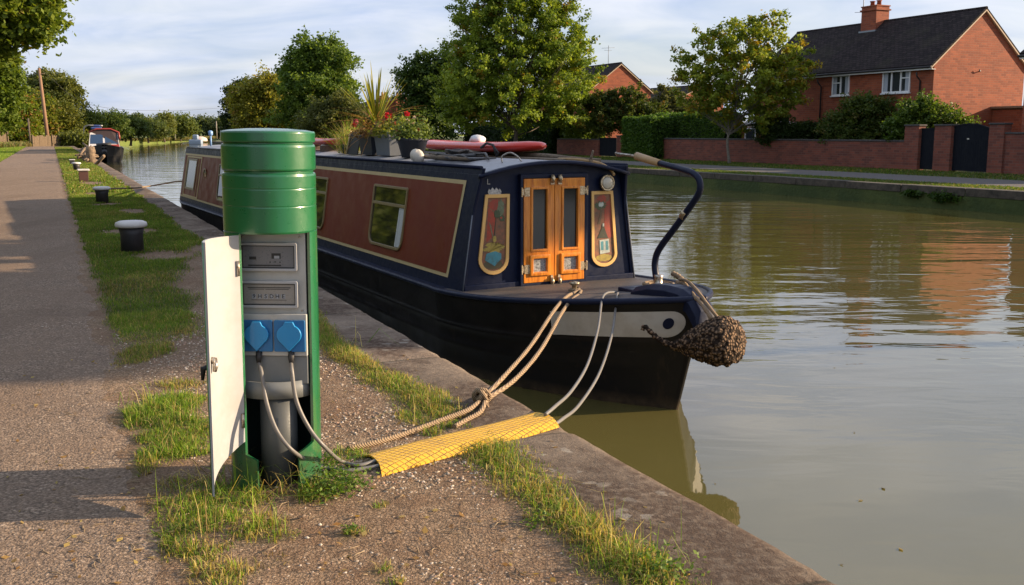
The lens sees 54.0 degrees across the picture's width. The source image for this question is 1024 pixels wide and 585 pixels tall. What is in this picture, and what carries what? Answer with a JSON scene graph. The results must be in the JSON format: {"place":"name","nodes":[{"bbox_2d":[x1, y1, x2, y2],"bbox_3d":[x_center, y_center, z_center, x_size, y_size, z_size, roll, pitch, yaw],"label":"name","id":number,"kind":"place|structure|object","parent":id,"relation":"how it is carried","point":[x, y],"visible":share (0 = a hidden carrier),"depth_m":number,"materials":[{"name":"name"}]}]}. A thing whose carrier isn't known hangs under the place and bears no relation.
{"place":"outdoors","nodes":[
{"label":"outdoors","id":0,"kind":"place"},
{"bbox_2d":[0,146,25,161],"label":"grass verge","id":1,"kind":"object","parent":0,"point":[6,152],"depth_m":74.05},
{"bbox_2d":[0,146,166,584],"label":"towpath","id":2,"kind":"structure","parent":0,"point":[40,284],"depth_m":5.15,"materials":[{"name":"asphalt"}]},
{"bbox_2d":[10,319,149,520],"bbox_3d":[-2.845,0.701,4.806,1.864,0.006,6.209,-4,10,-24],"label":"towpath grit","id":3,"kind":"object","parent":2,"relation":"on","point":[109,376],"visible":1,"depth_m":5.85,"materials":[{"name":"gravel"}]},
{"bbox_2d":[55,146,134,193],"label":"distant verge grass","id":4,"kind":"structure","parent":0,"point":[70,177],"depth_m":32.79,"materials":[{"name":"plant"}]},
{"bbox_2d":[119,134,463,145],"bbox_3d":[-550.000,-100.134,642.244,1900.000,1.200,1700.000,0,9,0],"label":"bank ground","id":5,"kind":"structure","parent":0,"point":[134,142],"depth_m":198.69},
{"bbox_2d":[27,68,48,142],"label":"telegraph pole","id":6,"kind":"object","parent":5,"relation":"on","point":[39,73],"visible":0.8,"depth_m":107.13,"materials":[{"name":"brown wood"}]},
{"bbox_2d":[26,87,68,137],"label":"towpath bush","id":7,"kind":"object","parent":5,"relation":"on","point":[54,124],"visible":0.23,"depth_m":119.53,"materials":[{"name":"green plant"}]},
{"bbox_2d":[21,64,91,118],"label":"towpath tree","id":8,"kind":"object","parent":5,"relation":"on","point":[54,83],"visible":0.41,"depth_m":128.25,"materials":[{"name":"green plant"}]},
{"bbox_2d":[50,92,88,133],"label":"towpath bush","id":9,"kind":"object","parent":5,"relation":"on","point":[70,116],"visible":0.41,"depth_m":121.54,"materials":[{"name":"green plant"}]},
{"bbox_2d":[77,108,108,131],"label":"distant tree","id":10,"kind":"object","parent":5,"relation":"on","point":[93,118],"visible":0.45,"depth_m":131.40,"materials":[{"name":"green plant"}]},
{"bbox_2d":[91,104,134,139],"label":"distant tree","id":11,"kind":"object","parent":5,"relation":"on","point":[119,125],"visible":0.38,"depth_m":139.28,"materials":[{"name":"green plant"}]},
{"bbox_2d":[119,110,155,145],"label":"distant tree","id":12,"kind":"object","parent":5,"relation":"on","point":[141,129],"visible":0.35,"depth_m":147.55,"materials":[{"name":"green plant"}]},
{"bbox_2d":[136,114,174,142],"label":"distant tree","id":13,"kind":"object","parent":5,"relation":"on","point":[161,130],"visible":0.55,"depth_m":186.66,"materials":[{"name":"green plant"}]},
{"bbox_2d":[150,109,178,141],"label":"distant tree","id":14,"kind":"object","parent":5,"relation":"on","point":[168,117],"visible":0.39,"depth_m":201.56,"materials":[{"name":"green plant"}]},
{"bbox_2d":[169,111,202,140],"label":"distant tree","id":15,"kind":"object","parent":5,"relation":"on","point":[186,126],"visible":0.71,"depth_m":220.88,"materials":[{"name":"green plant"}]},
{"bbox_2d":[192,113,215,135],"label":"distant tree","id":16,"kind":"object","parent":5,"relation":"on","point":[203,121],"visible":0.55,"depth_m":293.79,"materials":[{"name":"green plant"}]},
{"bbox_2d":[199,115,221,138],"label":"distant tree","id":17,"kind":"object","parent":5,"relation":"on","point":[213,122],"visible":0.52,"depth_m":293.80,"materials":[{"name":"green plant"}]},
{"bbox_2d":[70,146,835,584],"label":"quay coping","id":18,"kind":"object","parent":5,"relation":"on","point":[734,554],"visible":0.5,"depth_m":4.25,"materials":[{"name":"stone"}]},
{"bbox_2d":[364,412,558,476],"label":"cable ramp","id":19,"kind":"structure","parent":18,"relation":"on","point":[396,459],"depth_m":4.68,"materials":[{"name":"plastic"}]},
{"bbox_2d":[289,363,376,466],"bbox_3d":[-0.710,0.514,4.312,0.156,0.527,0.577,6,11,32],"label":"power cable","id":20,"kind":"object","parent":19,"relation":"attached to","point":[310,429],"visible":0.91,"depth_m":4.08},
{"bbox_2d":[315,116,362,152],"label":"feathery grass","id":21,"kind":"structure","parent":0,"point":[344,144],"depth_m":13.70,"materials":[{"name":"plant"}]},
{"bbox_2d":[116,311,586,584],"bbox_3d":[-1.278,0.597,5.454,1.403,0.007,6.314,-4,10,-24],"label":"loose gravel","id":22,"kind":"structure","parent":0,"point":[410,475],"depth_m":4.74,"materials":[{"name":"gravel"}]},
{"bbox_2d":[53,146,675,584],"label":"verge ground","id":23,"kind":"structure","parent":0,"point":[481,538],"depth_m":3.91,"materials":[{"name":"gravel"}]},
{"bbox_2d":[31,135,61,145],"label":"board fence","id":24,"kind":"object","parent":23,"relation":"on","point":[51,140],"visible":0.65,"depth_m":106.88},
{"bbox_2d":[56,127,88,147],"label":"bramble","id":25,"kind":"object","parent":23,"relation":"on","point":[72,138],"visible":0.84,"depth_m":108.91,"materials":[{"name":"green plant"}]},
{"bbox_2d":[77,169,88,181],"bbox_3d":[-12.811,-3.492,30.060,0.339,0.405,0.271,-4,10,-24],"label":"mooring bollard","id":26,"kind":"object","parent":23,"relation":"on","point":[83,175],"visible":0.77,"depth_m":29.96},
{"bbox_2d":[75,143,98,162],"bbox_3d":[-21.996,-7.180,51.978,1.076,1.122,10.102,-4,10,-24],"label":"log heap","id":27,"kind":"object","parent":23,"relation":"on","point":[87,154],"visible":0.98,"depth_m":47.88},
{"bbox_2d":[92,186,110,202],"bbox_3d":[-8.545,-2.026,20.950,0.353,0.374,0.353,-4,10,-24],"label":"mooring bollard","id":28,"kind":"object","parent":23,"relation":"on","point":[101,192],"visible":0.98,"depth_m":20.85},
{"bbox_2d":[115,220,146,252],"bbox_3d":[-4.664,-0.676,12.331,0.378,0.418,0.378,-4,10,-24],"label":"mooring bollard","id":29,"kind":"object","parent":23,"relation":"on","point":[131,235],"visible":0.98,"depth_m":12.22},
{"bbox_2d":[67,191,206,315],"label":"grass verge","id":30,"kind":"object","parent":23,"relation":"on","point":[92,218],"depth_m":12.48,"materials":[{"name":"plant"}]},
{"bbox_2d":[200,128,321,496],"bbox_3d":[-0.998,0.097,4.043,0.387,1.498,0.618,1,9,0],"label":"service pedestal","id":31,"kind":"object","parent":23,"relation":"on","point":[260,272],"visible":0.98,"depth_m":4.05,"materials":[{"name":"green paint"}]},
{"bbox_2d":[200,235,244,496],"bbox_3d":[-1.140,0.276,3.901,0.086,0.975,0.275,2,9,11],"label":"door","id":32,"kind":"structure","parent":31,"relation":"in","point":[220,255],"depth_m":3.94,"materials":[{"name":"white paint"}]},
{"bbox_2d":[257,362,379,471],"bbox_3d":[-0.747,0.520,4.270,0.650,0.528,0.190,-8,12,-40],"label":"power cable","id":33,"kind":"object","parent":31,"relation":"attached to","point":[278,433],"visible":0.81,"depth_m":4.05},
{"bbox_2d":[43,358,547,580],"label":"dry twigs","id":34,"kind":"object","parent":23,"relation":"on","point":[278,508],"visible":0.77,"depth_m":3.75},
{"bbox_2d":[1,350,674,584],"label":"leaf litter","id":35,"kind":"object","parent":23,"relation":"on","point":[424,529],"visible":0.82,"depth_m":3.71,"materials":[{"name":"plant"}]},
{"bbox_2d":[100,306,711,584],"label":"grass tufts","id":36,"kind":"object","parent":23,"relation":"on","point":[353,356],"visible":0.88,"depth_m":4.38,"materials":[{"name":"plant"}]},
{"bbox_2d":[293,446,709,582],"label":"weeds","id":37,"kind":"object","parent":23,"relation":"on","point":[340,484],"visible":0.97,"depth_m":4.01,"materials":[{"name":"green plant"}]},
{"bbox_2d":[18,0,1023,133],"label":"sky","id":38,"kind":"structure","parent":0,"point":[153,56],"materials":[{"name":"blue"}]},
{"bbox_2d":[103,136,1023,584],"bbox_3d":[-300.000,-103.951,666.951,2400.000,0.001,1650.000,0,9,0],"label":"canal water","id":39,"kind":"structure","parent":0,"point":[879,368],"depth_m":8.71,"materials":[{"name":"liquid"}]},
{"bbox_2d":[88,128,123,162],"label":"distant narrowboat","id":40,"kind":"object","parent":39,"relation":"on","point":[104,141],"visible":0.81,"depth_m":76.45,"materials":[{"name":"black paint"}]},
{"bbox_2d":[189,135,202,143],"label":"cruiser","id":41,"kind":"object","parent":39,"relation":"on","point":[195,140],"visible":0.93,"depth_m":187.36,"materials":[{"name":"paint"}]},
{"bbox_2d":[179,144,714,409],"bbox_3d":[-2.671,-1.152,15.407,2.202,2.279,17.845,-5,10,-27],"label":"narrowboat","id":42,"kind":"object","parent":39,"relation":"on","point":[480,268],"visible":0.79,"depth_m":9.52,"materials":[{"name":"black paint"}]},
{"bbox_2d":[111,181,181,188],"bbox_3d":[-8.193,-2.436,23.103,1.641,0.323,6.216,-1,9,-7],"label":"stern mooring rope","id":43,"kind":"object","parent":42,"relation":"attached to","point":[147,186],"visible":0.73,"depth_m":22.90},
{"bbox_2d":[183,156,202,198],"bbox_3d":[-6.659,-2.410,20.927,0.131,0.840,1.730,-5,10,-27],"label":"window frame","id":44,"kind":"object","parent":42,"relation":"in","point":[191,168],"depth_m":20.99,"materials":[{"name":"beige paint"}]},
{"bbox_2d":[216,164,223,201],"bbox_3d":[-5.232,-1.985,18.254,0.114,0.670,1.050,-5,10,-27],"label":"window","id":45,"kind":"structure","parent":42,"relation":"in","point":[219,183],"depth_m":18.59,"materials":[{"name":"glass"}]},
{"bbox_2d":[316,176,328,228],"bbox_3d":[-2.676,-1.223,13.472,0.114,0.670,1.140,-5,10,-27],"label":"window","id":46,"kind":"structure","parent":42,"relation":"in","point":[321,182],"depth_m":13.15,"materials":[{"name":"glass"}]},
{"bbox_2d":[313,138,346,151],"bbox_3d":[-2.936,-2.308,15.623,0.600,0.206,2.600,-5,10,-27],"label":"paddle board","id":47,"kind":"object","parent":42,"relation":"on","point":[318,143],"visible":0.23,"depth_m":14.82,"materials":[{"name":"red plastic"}]},
{"bbox_2d":[345,131,368,154],"bbox_3d":[-2.021,-1.980,13.287,0.253,0.314,0.415,-5,10,-27],"label":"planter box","id":48,"kind":"object","parent":42,"relation":"on","point":[352,148],"visible":0.43,"depth_m":13.27,"materials":[{"name":"black"}]},
{"bbox_2d":[358,135,376,154],"bbox_3d":[-1.732,-1.884,12.841,0.319,0.245,0.479,-5,10,-27],"label":"planter box","id":49,"kind":"object","parent":42,"relation":"on","point":[370,148],"visible":0.35,"depth_m":12.70,"materials":[{"name":"plastic"}]},
{"bbox_2d":[337,115,394,138],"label":"potted flowers","id":50,"kind":"object","parent":49,"relation":"in","point":[365,134],"visible":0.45,"depth_m":12.74,"materials":[{"name":"green plant"}]},
{"bbox_2d":[329,61,423,155],"bbox_3d":[-1.690,-2.344,12.861,1.275,1.220,1.261,2,9,10],"label":"spiky palm","id":51,"kind":"object","parent":49,"relation":"in","point":[373,103],"visible":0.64,"depth_m":12.70,"materials":[{"name":"green plant"}]},
{"bbox_2d":[374,134,400,155],"bbox_3d":[-1.458,-1.816,12.369,0.319,0.255,0.519,-5,10,-27],"label":"planter box","id":52,"kind":"object","parent":42,"relation":"on","point":[386,146],"visible":0.46,"depth_m":12.17,"materials":[{"name":"plastic"}]},
{"bbox_2d":[359,108,424,137],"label":"potted flowers","id":53,"kind":"object","parent":52,"relation":"in","point":[377,131],"visible":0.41,"depth_m":12.20,"materials":[{"name":"green plant"}]},
{"bbox_2d":[368,184,408,250],"bbox_3d":[-1.372,-0.836,11.036,0.114,0.670,1.020,-5,10,-27],"label":"window","id":54,"kind":"structure","parent":42,"relation":"in","point":[389,203],"depth_m":11.02,"materials":[{"name":"glass"}]},
{"bbox_2d":[396,138,428,157],"bbox_3d":[-1.155,-1.679,11.659,0.380,0.224,0.380,-5,10,-27],"label":"plant pot","id":55,"kind":"object","parent":42,"relation":"on","point":[407,146],"visible":0.85,"depth_m":11.52,"materials":[{"name":"plastic"}]},
{"bbox_2d":[381,111,452,139],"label":"potted flowers","id":56,"kind":"object","parent":55,"relation":"in","point":[411,127],"visible":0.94,"depth_m":11.53,"materials":[{"name":"green plant"}]},
{"bbox_2d":[410,149,423,161],"bbox_3d":[-1.034,-1.487,10.959,0.150,0.150,0.203,-5,27,-27],"label":"float","id":57,"kind":"object","parent":42,"relation":"on","point":[416,155],"visible":0.82,"depth_m":10.90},
{"bbox_2d":[424,149,495,160],"bbox_3d":[-0.572,-1.455,10.592,0.485,0.111,1.372,-5,10,-27],"label":"tool bundle","id":58,"kind":"object","parent":42,"relation":"on","point":[458,154],"visible":1,"depth_m":10.52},
{"bbox_2d":[346,289,581,450],"bbox_3d":[0.092,0.381,6.654,0.413,0.177,4.448,3,9,17],"label":"mooring rope","id":59,"kind":"object","parent":42,"relation":"attached to","point":[482,396],"visible":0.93,"depth_m":5.38,"materials":[{"name":"fabric"}]},
{"bbox_2d":[426,140,546,156],"bbox_3d":[-0.429,-1.714,11.893,0.634,0.170,3.020,-5,10,-27],"label":"paddle board","id":60,"kind":"object","parent":42,"relation":"on","point":[496,148],"visible":0.84,"depth_m":11.00,"materials":[{"name":"red plastic"}]},
{"bbox_2d":[469,135,485,141],"bbox_3d":[-0.415,-1.813,11.964,0.187,0.130,0.265,-5,10,-27],"label":"white bag","id":61,"kind":"object","parent":60,"relation":"on","point":[476,138],"visible":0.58,"depth_m":11.87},
{"bbox_2d":[429,150,600,161],"bbox_3d":[-0.054,-1.552,11.238,0.380,0.134,3.559,-5,10,-27],"label":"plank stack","id":62,"kind":"object","parent":42,"relation":"on","point":[534,156],"visible":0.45,"depth_m":10.49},
{"bbox_2d":[543,291,615,415],"bbox_3d":[0.500,0.337,6.740,0.086,0.227,3.375,2,9,11],"label":"deck cable","id":63,"kind":"object","parent":42,"relation":"hanging from","point":[558,403],"visible":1,"depth_m":6.43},
{"bbox_2d":[557,158,614,175],"bbox_3d":[0.703,-1.227,9.807,0.604,0.174,0.187,4,10,22],"label":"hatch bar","id":64,"kind":"object","parent":42,"relation":"on","point":[587,160],"visible":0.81,"depth_m":9.75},
{"bbox_2d":[556,292,618,423],"bbox_3d":[0.580,0.383,6.738,0.078,0.300,3.369,2,9,11],"label":"deck cable","id":65,"kind":"object","parent":42,"relation":"hanging from","point":[567,415],"visible":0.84,"depth_m":6.48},
{"bbox_2d":[640,271,746,366],"bbox_3d":[1.300,0.202,7.751,0.610,0.560,1.300,-3,9,-17],"label":"bow fender","id":66,"kind":"object","parent":42,"relation":"hanging from","point":[717,341],"visible":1,"depth_m":7.29,"materials":[{"name":"fabric"}]},
{"bbox_2d":[215,137,1023,215],"bbox_3d":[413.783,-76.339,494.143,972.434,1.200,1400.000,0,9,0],"label":"bank ground","id":67,"kind":"structure","parent":0,"point":[999,206],"depth_m":33.57,"materials":[{"name":"plant"}]},
{"bbox_2d":[215,73,249,130],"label":"dark tree","id":68,"kind":"object","parent":67,"relation":"on","point":[224,123],"visible":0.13,"depth_m":164.48,"materials":[{"name":"green plant"}]},
{"bbox_2d":[220,60,292,128],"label":"autumn tree","id":69,"kind":"object","parent":67,"relation":"on","point":[250,99],"visible":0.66,"depth_m":145.30,"materials":[{"name":"green plant"}]},
{"bbox_2d":[259,24,364,137],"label":"tall tree","id":70,"kind":"object","parent":67,"relation":"on","point":[317,68],"visible":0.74,"depth_m":132.97,"materials":[{"name":"green plant"}]},
{"bbox_2d":[292,84,369,137],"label":"olive bush","id":71,"kind":"object","parent":67,"relation":"on","point":[320,116],"visible":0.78,"depth_m":107.00,"materials":[{"name":"green plant"}]},
{"bbox_2d":[358,92,405,119],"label":"distant house","id":72,"kind":"structure","parent":67,"relation":"on","point":[394,101],"depth_m":116.83,"materials":[{"name":"brick"}]},
{"bbox_2d":[386,45,467,149],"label":"dark tree","id":73,"kind":"object","parent":67,"relation":"on","point":[417,91],"visible":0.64,"depth_m":94.85,"materials":[{"name":"green plant"}]},
{"bbox_2d":[460,123,519,141],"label":"dark hedge","id":74,"kind":"object","parent":67,"relation":"on","point":[491,133],"visible":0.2,"depth_m":91.69,"materials":[{"name":"green plant"}]},
{"bbox_2d":[424,0,608,141],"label":"maple tree","id":75,"kind":"object","parent":67,"relation":"on","point":[550,51],"visible":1,"depth_m":72.72,"materials":[{"name":"green plant"}]},
{"bbox_2d":[518,122,560,153],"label":"dark hedge","id":76,"kind":"object","parent":67,"relation":"on","point":[549,137],"visible":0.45,"depth_m":81.93,"materials":[{"name":"green plant"}]},
{"bbox_2d":[557,138,599,155],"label":"garden wall","id":77,"kind":"structure","parent":67,"relation":"on","point":[570,146],"depth_m":75.00,"materials":[{"name":"brick"}]},
{"bbox_2d":[599,138,616,155],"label":"garden gate","id":78,"kind":"structure","parent":77,"relation":"attached to","point":[608,146],"depth_m":71.16,"materials":[{"name":"black paint"}]},
{"bbox_2d":[553,115,606,138],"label":"bush","id":79,"kind":"object","parent":67,"relation":"on","point":[568,131],"visible":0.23,"depth_m":78.64,"materials":[{"name":"green plant"}]},
{"bbox_2d":[535,45,652,137],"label":"brick house","id":80,"kind":"structure","parent":67,"relation":"on","point":[619,74],"depth_m":83.63,"materials":[{"name":"brick"}]},
{"bbox_2d":[212,141,1023,200],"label":"quay wall","id":81,"kind":"structure","parent":67,"relation":"on","point":[980,192],"depth_m":32.77,"materials":[{"name":"concrete"}]},
{"bbox_2d":[900,189,924,199],"bbox_3d":[12.055,-2.968,30.269,0.261,0.334,0.992,-4,10,-24],"label":"wall fern","id":82,"kind":"object","parent":81,"relation":"attached to","point":[909,193],"depth_m":30.21,"materials":[{"name":"green plant"}]},
{"bbox_2d":[925,188,964,203],"bbox_3d":[12.498,-2.784,29.122,0.410,0.460,1.411,-4,10,-24],"label":"wall fern","id":83,"kind":"object","parent":81,"relation":"attached to","point":[942,197],"depth_m":29.15,"materials":[{"name":"green plant"}]},
{"bbox_2d":[616,135,622,156],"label":"brick pillar","id":84,"kind":"structure","parent":67,"relation":"on","point":[618,150],"depth_m":69.46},
{"bbox_2d":[577,81,669,138],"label":"bush","id":85,"kind":"object","parent":67,"relation":"on","point":[610,108],"visible":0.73,"depth_m":73.15,"materials":[{"name":"green plant"}]},
{"bbox_2d":[620,115,672,158],"bbox_3d":[8.811,-10.140,66.018,1.992,3.039,4.024,-4,10,-24],"label":"clipped hedge","id":86,"kind":"object","parent":67,"relation":"on","point":[646,134],"visible":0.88,"depth_m":64.65,"materials":[{"name":"green plant"}]},
{"bbox_2d":[644,83,716,112],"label":"pale bush","id":87,"kind":"object","parent":67,"relation":"on","point":[670,98],"visible":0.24,"depth_m":76.09,"materials":[{"name":"green plant"}]},
{"bbox_2d":[650,85,722,111],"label":"distant house","id":88,"kind":"structure","parent":67,"relation":"on","point":[683,88],"depth_m":97.04,"materials":[{"name":"brick"}]},
{"bbox_2d":[650,111,744,137],"bbox_3d":[11.612,-10.078,64.625,1.866,3.271,9.246,-4,10,-24],"label":"long clipped hedge","id":89,"kind":"object","parent":67,"relation":"on","point":[688,126],"visible":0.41,"depth_m":63.22,"materials":[{"name":"green plant"}]},
{"bbox_2d":[424,153,1023,190],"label":"canal bank","id":90,"kind":"structure","parent":67,"relation":"on","point":[864,179],"depth_m":36.47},
{"bbox_2d":[425,149,1023,180],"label":"grass by wall","id":91,"kind":"structure","parent":67,"relation":"on","point":[1013,176],"depth_m":46.77,"materials":[{"name":"plant"}]},
{"bbox_2d":[667,8,822,162],"bbox_3d":[12.647,-11.070,54.350,8.110,8.406,5.745,3,10,19],"label":"young maple tree","id":92,"kind":"object","parent":67,"relation":"on","point":[768,85],"visible":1,"depth_m":53.64,"materials":[{"name":"green plant"}]},
{"bbox_2d":[663,138,903,168],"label":"garden wall","id":93,"kind":"structure","parent":67,"relation":"on","point":[883,154],"depth_m":53.09,"materials":[{"name":"brick"}]},
{"bbox_2d":[751,113,824,147],"bbox_3d":[15.700,-8.500,55.300,5.286,2.839,2.794,0,9,0],"label":"garden shrub","id":94,"kind":"object","parent":67,"relation":"on","point":[782,128],"visible":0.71,"depth_m":54.54,"materials":[{"name":"green plant"}]},
{"bbox_2d":[812,89,900,143],"bbox_3d":[17.712,-8.397,51.238,4.145,3.911,3.710,8,12,41],"label":"garden shrub","id":95,"kind":"object","parent":67,"relation":"on","point":[847,123],"visible":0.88,"depth_m":50.59,"materials":[{"name":"green plant"}]},
{"bbox_2d":[741,0,1023,139],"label":"brick house","id":96,"kind":"structure","parent":67,"relation":"on","point":[970,61],"depth_m":50.67,"materials":[{"name":"brick"}]},
{"bbox_2d":[830,75,849,96],"bbox_3d":[17.692,-11.126,54.175,0.118,1.137,1.424,-4,10,-24],"label":"window","id":97,"kind":"structure","parent":96,"relation":"in","point":[840,84],"depth_m":54.18,"materials":[{"name":"white glass"}]},
{"bbox_2d":[880,71,910,94],"bbox_3d":[19.327,-10.605,50.622,0.118,1.205,1.960,-4,10,-24],"label":"window","id":98,"kind":"structure","parent":96,"relation":"in","point":[893,82],"depth_m":50.62,"materials":[{"name":"white glass"}]},
{"bbox_2d":[903,124,926,169],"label":"brick pillar","id":99,"kind":"structure","parent":67,"relation":"on","point":[912,146],"depth_m":45.77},
{"bbox_2d":[920,128,934,169],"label":"garden gate","id":100,"kind":"structure","parent":99,"relation":"attached to","point":[927,148],"depth_m":45.24,"materials":[{"name":"black paint"}]},
{"bbox_2d":[879,88,984,142],"bbox_3d":[19.598,-7.697,47.214,4.822,3.797,2.874,0,9,0],"label":"garden shrub","id":101,"kind":"object","parent":67,"relation":"on","point":[931,112],"visible":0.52,"depth_m":46.59,"materials":[{"name":"green plant"}]},
{"bbox_2d":[932,124,959,171],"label":"brick pillar","id":102,"kind":"structure","parent":67,"relation":"on","point":[943,146],"depth_m":44.19,"materials":[{"name":"brick"}]},
{"bbox_2d":[952,123,988,171],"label":"garden gate","id":103,"kind":"structure","parent":102,"relation":"attached to","point":[970,147],"depth_m":43.10,"materials":[{"name":"black paint"}]},
{"bbox_2d":[986,123,1012,173],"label":"brick pillar","id":104,"kind":"structure","parent":67,"relation":"on","point":[996,143],"depth_m":41.71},
{"bbox_2d":[1002,132,1023,174],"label":"garden wall","id":105,"kind":"structure","parent":67,"relation":"on","point":[1013,160],"depth_m":41.06,"materials":[{"name":"brick"}]},
{"bbox_2d":[1018,50,1023,131],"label":"brick house","id":106,"kind":"structure","parent":67,"relation":"on","point":[1021,55],"depth_m":41.89,"materials":[{"name":"brick"}]},
{"bbox_2d":[218,141,1023,186],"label":"path","id":107,"kind":"structure","parent":0,"point":[997,182],"depth_m":41.04,"materials":[{"name":"concrete"}]},
{"label":"left verge ground","id":108,"kind":"structure","parent":0,"visible":0},
{"bbox_2d":[0,141,33,147],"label":"rough grass","id":109,"kind":"structure","parent":108,"relation":"on","point":[16,144],"depth_m":98.73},
{"bbox_2d":[0,56,34,137],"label":"towpath tree","id":110,"kind":"object","parent":108,"relation":"on","point":[12,99],"visible":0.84,"depth_m":78.22,"materials":[{"name":"green plant"}]},
{"bbox_2d":[4,86,50,141],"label":"towpath bush","id":111,"kind":"object","parent":108,"relation":"on","point":[34,115],"visible":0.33,"depth_m":109.74,"materials":[{"name":"green plant"}]},
{"bbox_2d":[0,0,77,68],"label":"overhanging tree","id":112,"kind":"object","parent":108,"relation":"on","point":[33,24],"visible":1,"depth_m":16.30,"materials":[{"name":"green plant"}]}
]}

